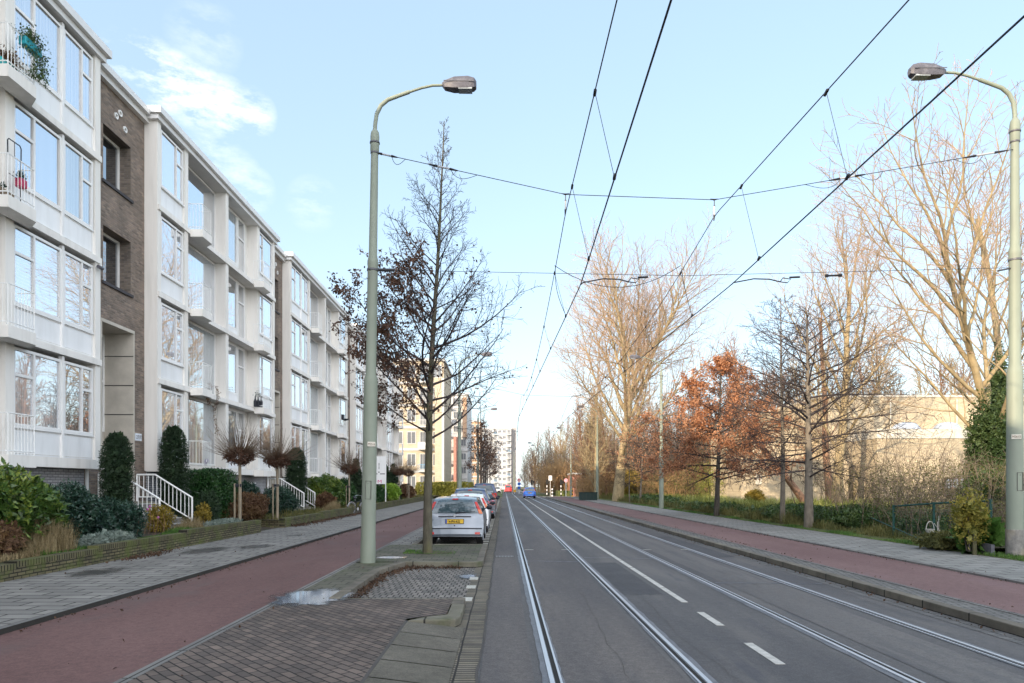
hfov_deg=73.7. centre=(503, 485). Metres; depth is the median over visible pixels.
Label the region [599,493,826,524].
verge weeds
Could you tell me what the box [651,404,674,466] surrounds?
wood tree
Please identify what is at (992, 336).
park tree
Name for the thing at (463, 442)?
window
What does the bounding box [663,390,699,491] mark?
wood tree
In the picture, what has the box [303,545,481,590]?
pavement island
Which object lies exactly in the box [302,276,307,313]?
window
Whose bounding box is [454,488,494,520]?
parked car
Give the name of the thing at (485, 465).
street tree
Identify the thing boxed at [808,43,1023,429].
park tree
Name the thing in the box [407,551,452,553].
tree pit
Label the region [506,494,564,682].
tram rail
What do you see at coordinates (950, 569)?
kerb
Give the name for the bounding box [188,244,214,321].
window
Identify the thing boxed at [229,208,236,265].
window
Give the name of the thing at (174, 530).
garden grass
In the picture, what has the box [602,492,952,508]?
lawn grass
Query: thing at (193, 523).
ornamental grass
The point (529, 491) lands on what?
moving car
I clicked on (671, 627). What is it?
road crack
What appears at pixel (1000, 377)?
ivy tree
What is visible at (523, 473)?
wood tree
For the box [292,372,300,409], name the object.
window
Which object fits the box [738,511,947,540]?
verge weeds
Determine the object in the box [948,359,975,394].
wood tree
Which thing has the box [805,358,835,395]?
wood tree
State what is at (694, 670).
tram rail
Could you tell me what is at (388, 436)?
window
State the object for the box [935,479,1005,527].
thicket
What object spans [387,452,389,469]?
window
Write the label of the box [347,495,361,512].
bicycle
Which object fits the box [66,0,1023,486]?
sky
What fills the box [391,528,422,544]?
brick paving
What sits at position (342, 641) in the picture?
brick paving
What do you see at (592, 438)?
wood tree
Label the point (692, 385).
oak tree
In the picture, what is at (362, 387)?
window
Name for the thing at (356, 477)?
yew column
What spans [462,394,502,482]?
street tree
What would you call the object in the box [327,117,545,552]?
street tree
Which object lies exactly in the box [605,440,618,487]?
oak tree
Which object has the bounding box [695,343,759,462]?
wood tree
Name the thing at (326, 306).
window
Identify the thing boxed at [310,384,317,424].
window
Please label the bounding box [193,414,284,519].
globe tree
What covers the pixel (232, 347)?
window
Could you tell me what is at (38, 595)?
pavement
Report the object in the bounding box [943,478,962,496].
window
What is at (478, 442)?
street lamp
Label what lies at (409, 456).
window
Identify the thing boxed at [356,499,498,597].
parking bay
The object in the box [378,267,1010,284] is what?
registration wire
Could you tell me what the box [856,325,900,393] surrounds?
wood tree
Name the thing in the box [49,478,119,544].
evergreen shrub
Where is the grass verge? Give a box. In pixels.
[599,495,1023,560]
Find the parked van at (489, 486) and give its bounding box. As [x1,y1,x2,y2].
[474,483,499,501]
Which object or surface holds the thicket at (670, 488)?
on the grass verge
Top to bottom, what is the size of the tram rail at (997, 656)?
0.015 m
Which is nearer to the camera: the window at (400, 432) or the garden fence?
the garden fence
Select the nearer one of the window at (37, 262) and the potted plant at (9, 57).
the potted plant at (9, 57)
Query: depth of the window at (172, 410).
24.16 m
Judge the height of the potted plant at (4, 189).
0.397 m
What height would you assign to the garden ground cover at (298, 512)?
0.400 m
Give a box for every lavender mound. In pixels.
[73,528,136,547]
[203,517,242,526]
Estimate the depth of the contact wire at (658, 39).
8.94 m
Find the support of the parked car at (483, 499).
on the parking bay
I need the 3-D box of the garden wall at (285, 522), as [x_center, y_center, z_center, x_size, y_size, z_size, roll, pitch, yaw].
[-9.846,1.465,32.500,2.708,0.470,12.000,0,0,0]
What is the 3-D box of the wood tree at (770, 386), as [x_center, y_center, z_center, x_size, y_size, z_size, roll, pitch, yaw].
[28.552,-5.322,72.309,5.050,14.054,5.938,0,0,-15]
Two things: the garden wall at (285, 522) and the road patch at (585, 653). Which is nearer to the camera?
the road patch at (585, 653)
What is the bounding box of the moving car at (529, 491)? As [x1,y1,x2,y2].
[521,487,535,497]
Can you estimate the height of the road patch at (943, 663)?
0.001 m
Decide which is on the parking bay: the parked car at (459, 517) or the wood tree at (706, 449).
the parked car at (459, 517)
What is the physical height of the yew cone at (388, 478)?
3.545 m
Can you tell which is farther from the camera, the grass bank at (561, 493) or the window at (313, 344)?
the grass bank at (561, 493)
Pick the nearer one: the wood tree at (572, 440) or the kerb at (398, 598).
the kerb at (398, 598)
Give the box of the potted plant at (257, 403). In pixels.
[253,390,262,406]
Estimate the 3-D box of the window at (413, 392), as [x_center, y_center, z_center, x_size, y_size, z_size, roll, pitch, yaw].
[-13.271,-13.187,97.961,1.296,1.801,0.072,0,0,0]
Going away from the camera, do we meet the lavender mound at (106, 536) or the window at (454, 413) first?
the lavender mound at (106, 536)
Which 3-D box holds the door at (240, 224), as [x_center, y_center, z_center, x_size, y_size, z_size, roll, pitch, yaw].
[-12.165,-10.915,31.512,0.070,2.710,0.920,0,0,0]
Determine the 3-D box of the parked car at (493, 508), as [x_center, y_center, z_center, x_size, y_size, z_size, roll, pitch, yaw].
[-1.350,1.085,38.384,2.182,1.430,4.472,0,0,0]
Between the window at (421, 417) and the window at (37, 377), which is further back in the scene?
the window at (421, 417)
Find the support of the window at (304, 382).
in the apartment block at (314, 392)
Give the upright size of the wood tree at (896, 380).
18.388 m
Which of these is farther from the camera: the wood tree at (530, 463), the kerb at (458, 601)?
the wood tree at (530, 463)
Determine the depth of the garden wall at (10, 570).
15.09 m
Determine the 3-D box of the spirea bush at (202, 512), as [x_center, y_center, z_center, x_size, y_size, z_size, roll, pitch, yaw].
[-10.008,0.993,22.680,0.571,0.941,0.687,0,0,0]
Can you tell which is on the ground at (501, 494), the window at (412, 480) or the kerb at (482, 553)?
the kerb at (482, 553)
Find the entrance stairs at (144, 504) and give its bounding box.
[98,473,192,529]
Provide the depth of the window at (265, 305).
33.70 m
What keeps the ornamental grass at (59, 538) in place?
on the garden soil
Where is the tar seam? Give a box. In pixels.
[475,509,500,682]
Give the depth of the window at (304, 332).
40.33 m
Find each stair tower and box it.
[79,63,149,502]
[266,245,285,489]
[347,321,352,479]
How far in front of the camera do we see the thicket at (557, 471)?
121.54 m
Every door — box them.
[237,216,244,272]
[237,281,244,338]
[237,346,244,403]
[237,410,244,468]
[327,308,330,343]
[327,351,330,387]
[327,394,330,430]
[327,436,330,474]
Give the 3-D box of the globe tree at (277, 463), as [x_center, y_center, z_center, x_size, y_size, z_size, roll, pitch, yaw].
[-8.972,-0.518,27.067,2.875,3.938,3.005,0,0,0]
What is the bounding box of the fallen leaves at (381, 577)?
[347,564,462,597]
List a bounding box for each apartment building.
[395,358,451,488]
[451,393,472,483]
[472,420,482,484]
[482,424,515,489]
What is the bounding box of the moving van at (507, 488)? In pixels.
[504,485,511,492]
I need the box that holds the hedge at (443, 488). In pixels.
[415,481,473,497]
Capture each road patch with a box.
[480,497,534,682]
[519,533,687,682]
[545,503,1023,682]
[590,536,733,594]
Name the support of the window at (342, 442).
in the apartment block at (314, 392)
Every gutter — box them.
[441,497,501,682]
[543,497,1023,644]
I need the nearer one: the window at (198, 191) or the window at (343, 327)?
the window at (198, 191)
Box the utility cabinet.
[578,492,597,499]
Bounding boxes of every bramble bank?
[630,493,688,505]
[674,500,760,514]
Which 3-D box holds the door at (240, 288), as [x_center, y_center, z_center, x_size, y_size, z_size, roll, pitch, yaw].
[-12.165,-7.955,31.512,0.070,2.690,0.920,0,0,0]
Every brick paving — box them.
[127,599,420,682]
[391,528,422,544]
[407,599,452,618]
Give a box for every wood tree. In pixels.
[515,453,528,487]
[520,449,531,486]
[522,462,529,485]
[523,446,536,485]
[527,433,545,488]
[533,429,554,476]
[540,424,558,486]
[546,447,558,489]
[548,422,569,485]
[553,413,573,470]
[559,432,572,468]
[560,409,580,474]
[562,402,587,466]
[563,397,593,490]
[567,405,602,477]
[573,381,615,491]
[574,395,617,491]
[576,383,616,483]
[580,394,617,469]
[587,402,617,494]
[600,397,623,491]
[601,430,616,478]
[609,403,658,474]
[615,398,650,474]
[628,388,656,485]
[638,390,684,477]
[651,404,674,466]
[651,407,682,462]
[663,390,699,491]
[666,407,690,478]
[675,381,713,490]
[675,388,709,492]
[688,404,708,490]
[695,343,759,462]
[698,414,715,468]
[709,333,763,440]
[750,368,778,420]
[760,361,791,411]
[761,368,785,410]
[769,362,792,408]
[779,360,811,402]
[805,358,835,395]
[839,333,882,392]
[855,336,906,393]
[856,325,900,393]
[882,363,915,393]
[910,370,938,394]
[915,353,959,394]
[930,349,968,394]
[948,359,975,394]
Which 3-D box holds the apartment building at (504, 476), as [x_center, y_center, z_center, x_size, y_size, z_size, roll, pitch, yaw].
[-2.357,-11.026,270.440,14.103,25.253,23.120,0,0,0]
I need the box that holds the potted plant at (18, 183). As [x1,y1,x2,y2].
[13,168,26,188]
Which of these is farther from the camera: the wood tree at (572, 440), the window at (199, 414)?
the wood tree at (572, 440)
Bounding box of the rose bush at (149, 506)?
[135,505,164,537]
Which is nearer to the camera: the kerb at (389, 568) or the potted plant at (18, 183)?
the kerb at (389, 568)
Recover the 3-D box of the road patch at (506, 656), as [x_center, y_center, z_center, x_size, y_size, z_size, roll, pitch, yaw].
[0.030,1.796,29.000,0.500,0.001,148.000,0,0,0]
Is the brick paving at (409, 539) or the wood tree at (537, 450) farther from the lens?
the wood tree at (537, 450)
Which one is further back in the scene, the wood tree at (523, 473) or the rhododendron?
the wood tree at (523, 473)
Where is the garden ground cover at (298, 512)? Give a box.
[257,494,423,519]
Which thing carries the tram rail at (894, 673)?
on the road at (804, 658)
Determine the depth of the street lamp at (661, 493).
47.41 m
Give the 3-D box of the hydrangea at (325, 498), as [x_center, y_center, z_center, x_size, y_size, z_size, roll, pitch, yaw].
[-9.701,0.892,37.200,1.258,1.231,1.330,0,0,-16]
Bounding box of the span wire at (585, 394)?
[471,382,658,396]
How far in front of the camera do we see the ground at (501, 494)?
9.38 m
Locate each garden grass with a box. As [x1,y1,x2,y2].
[33,542,86,555]
[135,526,195,538]
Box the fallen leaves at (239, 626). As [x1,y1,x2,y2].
[19,515,1013,675]
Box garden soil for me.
[0,495,436,563]
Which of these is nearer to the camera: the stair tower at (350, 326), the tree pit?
the tree pit
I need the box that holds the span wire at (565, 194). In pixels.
[379,149,1012,220]
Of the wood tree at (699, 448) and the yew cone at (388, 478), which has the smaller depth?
the yew cone at (388, 478)
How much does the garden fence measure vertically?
1.194 m
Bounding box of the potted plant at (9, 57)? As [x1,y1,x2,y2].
[0,44,31,71]
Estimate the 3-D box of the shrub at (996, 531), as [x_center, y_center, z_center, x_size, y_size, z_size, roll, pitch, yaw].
[11.547,1.317,16.593,1.381,1.492,1.317,0,0,0]
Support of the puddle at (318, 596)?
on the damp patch
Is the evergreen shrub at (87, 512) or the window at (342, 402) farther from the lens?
the window at (342, 402)
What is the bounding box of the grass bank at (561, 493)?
[547,490,710,495]
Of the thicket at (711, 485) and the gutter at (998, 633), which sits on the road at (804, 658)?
the gutter at (998, 633)
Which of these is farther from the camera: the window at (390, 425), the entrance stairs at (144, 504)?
the window at (390, 425)
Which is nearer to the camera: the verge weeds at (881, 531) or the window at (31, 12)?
the window at (31, 12)
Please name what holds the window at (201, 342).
in the apartment block at (211, 238)
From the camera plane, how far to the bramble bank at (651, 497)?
57.10 m
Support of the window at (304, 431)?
in the apartment block at (314, 392)
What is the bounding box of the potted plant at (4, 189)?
[0,181,13,196]
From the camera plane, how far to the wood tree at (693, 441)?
91.68 m
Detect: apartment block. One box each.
[0,0,111,492]
[144,105,279,516]
[282,252,350,504]
[350,323,387,484]
[382,360,403,481]
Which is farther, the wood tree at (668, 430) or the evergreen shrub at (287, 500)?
the wood tree at (668, 430)
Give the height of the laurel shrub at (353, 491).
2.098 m
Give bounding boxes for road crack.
[565,575,633,682]
[576,546,742,682]
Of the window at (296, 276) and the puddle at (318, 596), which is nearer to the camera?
the puddle at (318, 596)
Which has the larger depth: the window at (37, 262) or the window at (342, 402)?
the window at (342, 402)
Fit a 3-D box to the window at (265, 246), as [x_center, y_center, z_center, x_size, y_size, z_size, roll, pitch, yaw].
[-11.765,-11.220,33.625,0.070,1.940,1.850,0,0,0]
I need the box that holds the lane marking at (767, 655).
[524,498,784,663]
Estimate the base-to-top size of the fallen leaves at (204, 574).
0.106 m
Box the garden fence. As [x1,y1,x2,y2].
[892,499,991,535]
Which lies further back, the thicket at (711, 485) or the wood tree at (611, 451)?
the wood tree at (611, 451)
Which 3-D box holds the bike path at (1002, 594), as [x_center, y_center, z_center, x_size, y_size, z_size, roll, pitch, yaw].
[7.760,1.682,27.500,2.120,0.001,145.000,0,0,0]
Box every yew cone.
[380,464,392,485]
[389,463,401,499]
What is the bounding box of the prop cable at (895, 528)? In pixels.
[871,517,920,539]
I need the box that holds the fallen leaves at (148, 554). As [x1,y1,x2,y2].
[105,547,188,562]
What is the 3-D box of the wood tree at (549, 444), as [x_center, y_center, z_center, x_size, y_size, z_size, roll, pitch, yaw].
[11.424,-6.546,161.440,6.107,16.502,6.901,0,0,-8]
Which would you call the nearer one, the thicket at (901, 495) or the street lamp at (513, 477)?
the thicket at (901, 495)
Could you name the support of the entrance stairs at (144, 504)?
on the garden soil
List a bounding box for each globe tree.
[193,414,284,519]
[250,425,314,519]
[326,447,361,506]
[389,457,416,499]
[401,458,419,497]
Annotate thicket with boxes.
[525,452,707,492]
[562,461,688,496]
[608,459,710,495]
[672,447,724,496]
[738,342,979,512]
[777,436,965,504]
[817,440,1005,534]
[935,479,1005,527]
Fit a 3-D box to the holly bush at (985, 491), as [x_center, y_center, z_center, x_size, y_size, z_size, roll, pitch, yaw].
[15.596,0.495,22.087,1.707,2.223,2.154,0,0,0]
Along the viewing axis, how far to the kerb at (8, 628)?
10.74 m
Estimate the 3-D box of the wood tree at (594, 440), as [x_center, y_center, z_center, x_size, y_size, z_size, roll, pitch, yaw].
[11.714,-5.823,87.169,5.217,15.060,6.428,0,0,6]
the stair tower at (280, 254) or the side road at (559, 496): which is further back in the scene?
the side road at (559, 496)
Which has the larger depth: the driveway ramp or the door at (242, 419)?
the door at (242, 419)
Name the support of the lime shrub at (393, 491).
on the garden soil
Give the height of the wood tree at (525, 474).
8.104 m
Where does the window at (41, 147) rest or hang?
in the apartment block at (50, 319)
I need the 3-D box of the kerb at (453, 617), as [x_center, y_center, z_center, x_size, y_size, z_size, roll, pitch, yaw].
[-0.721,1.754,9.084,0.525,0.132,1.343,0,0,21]
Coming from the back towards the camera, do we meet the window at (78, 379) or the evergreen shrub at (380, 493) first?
the evergreen shrub at (380, 493)
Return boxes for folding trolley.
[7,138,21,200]
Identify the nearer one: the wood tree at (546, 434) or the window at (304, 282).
the window at (304, 282)
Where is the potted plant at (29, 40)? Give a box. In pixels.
[15,17,53,90]
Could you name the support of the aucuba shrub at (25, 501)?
on the garden soil
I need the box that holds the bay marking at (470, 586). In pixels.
[463,501,499,600]
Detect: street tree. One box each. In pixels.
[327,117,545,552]
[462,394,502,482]
[467,411,502,482]
[469,421,498,482]
[472,446,495,482]
[482,446,498,482]
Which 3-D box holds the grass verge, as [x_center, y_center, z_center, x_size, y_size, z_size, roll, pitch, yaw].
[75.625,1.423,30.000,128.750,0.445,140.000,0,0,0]
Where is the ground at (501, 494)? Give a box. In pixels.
[268,488,1023,682]
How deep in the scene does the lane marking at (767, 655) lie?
11.12 m
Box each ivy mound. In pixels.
[758,502,828,520]
[814,502,913,528]
[886,509,1005,533]
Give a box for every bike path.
[0,510,422,682]
[553,497,1023,614]
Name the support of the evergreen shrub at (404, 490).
on the garden soil
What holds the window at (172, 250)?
in the apartment block at (211, 238)
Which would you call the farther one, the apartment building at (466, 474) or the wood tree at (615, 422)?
the apartment building at (466, 474)
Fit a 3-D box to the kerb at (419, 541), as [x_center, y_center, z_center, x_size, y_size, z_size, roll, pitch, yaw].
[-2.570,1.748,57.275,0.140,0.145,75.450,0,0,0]
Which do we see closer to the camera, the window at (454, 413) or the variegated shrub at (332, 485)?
the variegated shrub at (332, 485)
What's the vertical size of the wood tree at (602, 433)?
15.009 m
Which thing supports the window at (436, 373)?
in the apartment building at (412, 438)
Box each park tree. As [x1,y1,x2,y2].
[547,203,750,500]
[715,379,804,502]
[740,172,954,502]
[783,269,871,499]
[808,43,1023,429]
[879,107,1023,406]
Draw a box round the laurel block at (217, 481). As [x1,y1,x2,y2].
[184,467,237,520]
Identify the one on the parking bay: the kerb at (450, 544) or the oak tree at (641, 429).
the kerb at (450, 544)
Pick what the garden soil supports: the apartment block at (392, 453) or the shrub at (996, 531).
the apartment block at (392, 453)
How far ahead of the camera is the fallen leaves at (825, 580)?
11.94 m
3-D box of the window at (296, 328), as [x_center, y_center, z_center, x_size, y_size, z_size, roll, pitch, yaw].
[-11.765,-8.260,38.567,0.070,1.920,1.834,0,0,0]
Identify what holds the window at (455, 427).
in the apartment building at (466, 474)
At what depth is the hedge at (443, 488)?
91.54 m
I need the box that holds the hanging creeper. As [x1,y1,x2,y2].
[206,383,220,434]
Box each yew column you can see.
[97,430,135,531]
[157,424,189,520]
[284,447,307,508]
[350,458,361,503]
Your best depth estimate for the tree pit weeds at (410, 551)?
17.05 m
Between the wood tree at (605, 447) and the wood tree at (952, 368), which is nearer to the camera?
the wood tree at (952, 368)
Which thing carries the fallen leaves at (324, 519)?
on the pavement at (38, 595)
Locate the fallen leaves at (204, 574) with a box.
[19,514,408,631]
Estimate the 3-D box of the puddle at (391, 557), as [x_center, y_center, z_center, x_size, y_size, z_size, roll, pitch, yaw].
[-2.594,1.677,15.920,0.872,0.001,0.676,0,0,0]
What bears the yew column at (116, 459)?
on the garden soil
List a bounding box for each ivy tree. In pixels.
[961,380,1005,487]
[989,339,1007,421]
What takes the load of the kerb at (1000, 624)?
on the ground at (501, 494)
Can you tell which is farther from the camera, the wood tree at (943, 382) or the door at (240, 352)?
the wood tree at (943, 382)
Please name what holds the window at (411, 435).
in the apartment building at (412, 438)
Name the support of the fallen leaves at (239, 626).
on the bike path at (90, 646)
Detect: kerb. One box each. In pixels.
[0,508,422,634]
[113,526,422,682]
[329,570,380,598]
[341,598,452,606]
[360,620,407,682]
[373,561,405,573]
[400,561,482,567]
[409,604,464,626]
[412,544,481,546]
[413,537,422,543]
[451,598,464,604]
[476,544,487,564]
[546,497,1023,637]
[552,497,1023,616]
[567,497,1023,583]
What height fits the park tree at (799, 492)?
8.175 m
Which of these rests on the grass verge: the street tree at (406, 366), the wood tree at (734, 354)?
the wood tree at (734, 354)
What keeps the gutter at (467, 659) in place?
on the ground at (501, 494)
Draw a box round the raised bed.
[917,534,1004,556]
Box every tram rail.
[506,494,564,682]
[512,493,717,682]
[518,490,1023,668]
[528,497,925,682]
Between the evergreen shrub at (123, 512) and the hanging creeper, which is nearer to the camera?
the evergreen shrub at (123, 512)
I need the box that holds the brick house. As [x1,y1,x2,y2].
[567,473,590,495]
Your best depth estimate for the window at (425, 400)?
97.92 m
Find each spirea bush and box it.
[144,504,176,532]
[194,501,211,522]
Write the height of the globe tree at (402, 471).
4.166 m
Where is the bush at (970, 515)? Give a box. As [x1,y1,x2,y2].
[947,486,991,554]
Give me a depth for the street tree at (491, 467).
107.91 m
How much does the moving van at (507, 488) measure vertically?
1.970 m
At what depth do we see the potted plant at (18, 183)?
16.04 m
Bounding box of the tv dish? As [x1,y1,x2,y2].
[341,414,348,420]
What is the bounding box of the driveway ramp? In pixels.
[364,621,463,682]
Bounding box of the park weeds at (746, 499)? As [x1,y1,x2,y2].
[674,494,887,505]
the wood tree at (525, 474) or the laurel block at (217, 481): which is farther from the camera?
the wood tree at (525, 474)
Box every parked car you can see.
[432,496,491,543]
[451,493,494,532]
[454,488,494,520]
[487,491,499,513]
[487,492,498,518]
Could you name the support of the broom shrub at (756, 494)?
on the grass verge
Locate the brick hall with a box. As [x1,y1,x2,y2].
[711,395,978,500]
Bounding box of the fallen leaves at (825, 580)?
[588,510,1004,634]
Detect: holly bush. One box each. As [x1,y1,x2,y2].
[624,469,640,494]
[956,467,1005,515]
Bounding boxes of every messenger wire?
[509,0,617,461]
[530,0,908,454]
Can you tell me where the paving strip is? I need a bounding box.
[549,497,1023,623]
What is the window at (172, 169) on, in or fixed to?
in the apartment block at (211, 238)
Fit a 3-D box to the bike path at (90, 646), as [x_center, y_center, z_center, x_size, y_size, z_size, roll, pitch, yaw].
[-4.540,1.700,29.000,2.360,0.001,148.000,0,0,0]
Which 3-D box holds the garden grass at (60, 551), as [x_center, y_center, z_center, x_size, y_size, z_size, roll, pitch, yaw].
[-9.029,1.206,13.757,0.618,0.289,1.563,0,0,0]
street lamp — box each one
[360,76,476,562]
[457,352,491,487]
[477,408,496,482]
[506,450,514,489]
[557,427,571,495]
[578,405,598,499]
[629,355,663,507]
[907,62,1023,555]
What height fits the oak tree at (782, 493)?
9.829 m
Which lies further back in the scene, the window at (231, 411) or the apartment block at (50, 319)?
the window at (231, 411)
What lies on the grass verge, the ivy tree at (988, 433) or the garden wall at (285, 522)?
the ivy tree at (988, 433)
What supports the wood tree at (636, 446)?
on the grass verge
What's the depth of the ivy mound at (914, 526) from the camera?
21.11 m
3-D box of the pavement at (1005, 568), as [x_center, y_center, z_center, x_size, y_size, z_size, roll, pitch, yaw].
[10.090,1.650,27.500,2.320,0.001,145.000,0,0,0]
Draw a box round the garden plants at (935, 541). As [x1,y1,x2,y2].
[909,529,956,550]
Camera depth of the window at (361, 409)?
56.52 m
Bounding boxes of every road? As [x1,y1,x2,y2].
[477,489,1023,682]
[516,487,566,495]
[542,496,577,496]
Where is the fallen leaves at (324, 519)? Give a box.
[291,512,360,526]
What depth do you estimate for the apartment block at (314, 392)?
42.06 m
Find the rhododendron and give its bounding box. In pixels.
[229,479,260,494]
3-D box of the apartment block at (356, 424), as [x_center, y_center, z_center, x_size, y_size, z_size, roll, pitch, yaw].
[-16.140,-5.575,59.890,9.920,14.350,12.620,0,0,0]
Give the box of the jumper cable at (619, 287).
[556,265,680,287]
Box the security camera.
[96,264,103,269]
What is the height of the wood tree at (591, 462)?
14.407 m
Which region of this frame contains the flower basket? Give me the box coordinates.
[925,521,934,532]
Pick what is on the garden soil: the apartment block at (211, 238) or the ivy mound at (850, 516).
the apartment block at (211, 238)
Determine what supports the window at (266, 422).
in the apartment block at (211, 238)
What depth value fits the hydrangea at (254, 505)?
25.92 m
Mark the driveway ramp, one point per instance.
(405, 670)
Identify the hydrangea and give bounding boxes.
[0,518,27,555]
[220,500,237,517]
[233,491,269,520]
[315,491,337,508]
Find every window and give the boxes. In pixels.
[14,0,61,98]
[14,101,61,209]
[14,224,61,320]
[14,346,61,430]
[64,29,92,125]
[64,140,92,228]
[64,250,92,331]
[64,361,92,434]
[102,334,104,431]
[103,134,119,189]
[103,232,119,287]
[161,130,183,203]
[161,216,183,284]
[161,302,183,365]
[161,388,183,443]
[188,166,214,248]
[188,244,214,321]
[188,320,214,394]
[188,397,214,465]
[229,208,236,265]
[229,275,236,330]
[229,342,236,395]
[229,408,236,458]
[260,232,271,281]
[260,294,271,339]
[260,355,271,398]
[260,416,271,455]
[292,266,300,307]
[292,319,300,358]
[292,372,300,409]
[292,425,300,447]
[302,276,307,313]
[302,327,307,362]
[302,378,307,411]
[302,428,307,460]
[310,290,317,327]
[310,337,317,376]
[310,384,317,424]
[310,431,317,471]
[326,306,327,339]
[326,349,327,382]
[326,392,327,425]
[326,435,327,468]
[340,316,345,343]
[340,357,345,384]
[340,398,345,424]
[340,439,345,464]
[356,369,360,395]
[356,407,360,431]
[356,444,360,466]
[361,373,363,397]
[361,409,362,432]
[387,423,389,442]
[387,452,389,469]
[390,425,391,443]
[399,431,402,443]
[399,455,402,465]
[407,387,415,399]
[407,409,415,421]
[407,431,415,443]
[407,454,415,465]
[407,476,415,487]
[420,387,426,402]
[420,409,425,424]
[420,431,425,441]
[420,454,424,469]
[434,365,441,377]
[453,412,457,418]
[453,425,457,431]
[461,439,465,445]
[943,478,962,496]
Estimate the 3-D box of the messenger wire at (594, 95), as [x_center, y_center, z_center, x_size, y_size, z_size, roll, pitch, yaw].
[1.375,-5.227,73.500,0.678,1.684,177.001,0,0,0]
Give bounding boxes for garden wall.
[0,520,260,582]
[243,507,352,528]
[353,495,432,509]
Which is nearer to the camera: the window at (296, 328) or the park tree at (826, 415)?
the window at (296, 328)
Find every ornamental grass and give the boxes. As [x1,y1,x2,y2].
[0,514,82,561]
[169,514,205,529]
[317,500,340,510]
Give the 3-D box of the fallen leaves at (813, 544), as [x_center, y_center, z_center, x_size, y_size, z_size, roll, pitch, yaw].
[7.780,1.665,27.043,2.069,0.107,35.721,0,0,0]
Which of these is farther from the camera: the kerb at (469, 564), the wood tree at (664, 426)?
the wood tree at (664, 426)
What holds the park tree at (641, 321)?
on the grass verge
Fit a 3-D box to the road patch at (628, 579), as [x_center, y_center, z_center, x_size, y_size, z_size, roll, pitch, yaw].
[4.296,1.796,17.435,3.038,0.001,13.295,0,0,22]
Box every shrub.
[0,456,72,539]
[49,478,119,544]
[91,495,148,537]
[193,489,221,520]
[259,485,301,514]
[302,472,346,507]
[340,477,357,506]
[376,484,388,502]
[382,483,401,500]
[400,483,416,498]
[743,489,765,501]
[942,512,1005,553]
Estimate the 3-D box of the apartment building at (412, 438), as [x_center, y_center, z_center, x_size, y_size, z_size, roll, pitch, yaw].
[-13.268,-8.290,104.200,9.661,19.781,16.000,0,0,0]
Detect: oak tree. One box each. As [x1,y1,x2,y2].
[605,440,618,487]
[606,411,683,503]
[615,429,639,502]
[632,351,812,516]
[704,288,941,529]
[714,294,847,526]
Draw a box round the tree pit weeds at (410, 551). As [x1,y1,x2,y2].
[402,549,457,553]
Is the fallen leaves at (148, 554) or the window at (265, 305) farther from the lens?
the window at (265, 305)
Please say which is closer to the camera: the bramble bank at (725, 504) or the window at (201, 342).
the window at (201, 342)
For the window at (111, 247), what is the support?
in the stair tower at (125, 109)
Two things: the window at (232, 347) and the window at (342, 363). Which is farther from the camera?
the window at (342, 363)
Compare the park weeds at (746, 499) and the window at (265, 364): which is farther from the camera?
the park weeds at (746, 499)
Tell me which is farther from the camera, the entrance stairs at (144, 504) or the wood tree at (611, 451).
the wood tree at (611, 451)
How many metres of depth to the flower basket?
18.57 m
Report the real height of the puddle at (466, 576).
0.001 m
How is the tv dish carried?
attached to the apartment block at (314, 392)
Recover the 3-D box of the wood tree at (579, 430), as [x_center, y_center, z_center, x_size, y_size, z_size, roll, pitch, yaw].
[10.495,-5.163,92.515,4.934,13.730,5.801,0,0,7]
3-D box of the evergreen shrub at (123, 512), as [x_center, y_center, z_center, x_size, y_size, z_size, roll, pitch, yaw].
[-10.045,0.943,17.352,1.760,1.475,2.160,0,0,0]
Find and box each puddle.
[272,589,351,604]
[378,556,402,558]
[460,575,474,577]
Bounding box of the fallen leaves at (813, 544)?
[607,510,1016,604]
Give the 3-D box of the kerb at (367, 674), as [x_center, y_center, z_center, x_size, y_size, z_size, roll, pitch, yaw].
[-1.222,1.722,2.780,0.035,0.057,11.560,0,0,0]
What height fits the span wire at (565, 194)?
1.758 m
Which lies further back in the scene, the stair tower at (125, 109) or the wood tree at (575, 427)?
the wood tree at (575, 427)
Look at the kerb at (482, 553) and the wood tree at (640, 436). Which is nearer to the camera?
the kerb at (482, 553)
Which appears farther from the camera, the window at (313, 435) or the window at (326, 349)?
the window at (326, 349)
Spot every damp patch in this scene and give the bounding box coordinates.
[72,569,118,575]
[189,548,222,551]
[243,545,266,547]
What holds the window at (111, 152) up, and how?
in the stair tower at (125, 109)
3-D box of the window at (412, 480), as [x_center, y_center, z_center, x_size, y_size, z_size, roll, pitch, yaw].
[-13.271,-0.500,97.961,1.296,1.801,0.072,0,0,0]
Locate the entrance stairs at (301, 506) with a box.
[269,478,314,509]
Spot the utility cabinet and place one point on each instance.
(587, 495)
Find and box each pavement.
[0,498,435,626]
[570,497,1023,580]
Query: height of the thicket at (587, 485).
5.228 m
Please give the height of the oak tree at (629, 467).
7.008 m
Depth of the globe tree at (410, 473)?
65.83 m
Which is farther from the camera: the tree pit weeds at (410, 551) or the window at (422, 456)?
the window at (422, 456)
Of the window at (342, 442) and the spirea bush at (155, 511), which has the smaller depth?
the spirea bush at (155, 511)
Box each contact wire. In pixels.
[509,0,671,464]
[527,15,1023,460]
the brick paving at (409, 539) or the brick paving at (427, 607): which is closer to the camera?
the brick paving at (427, 607)
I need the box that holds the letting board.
[376,456,385,501]

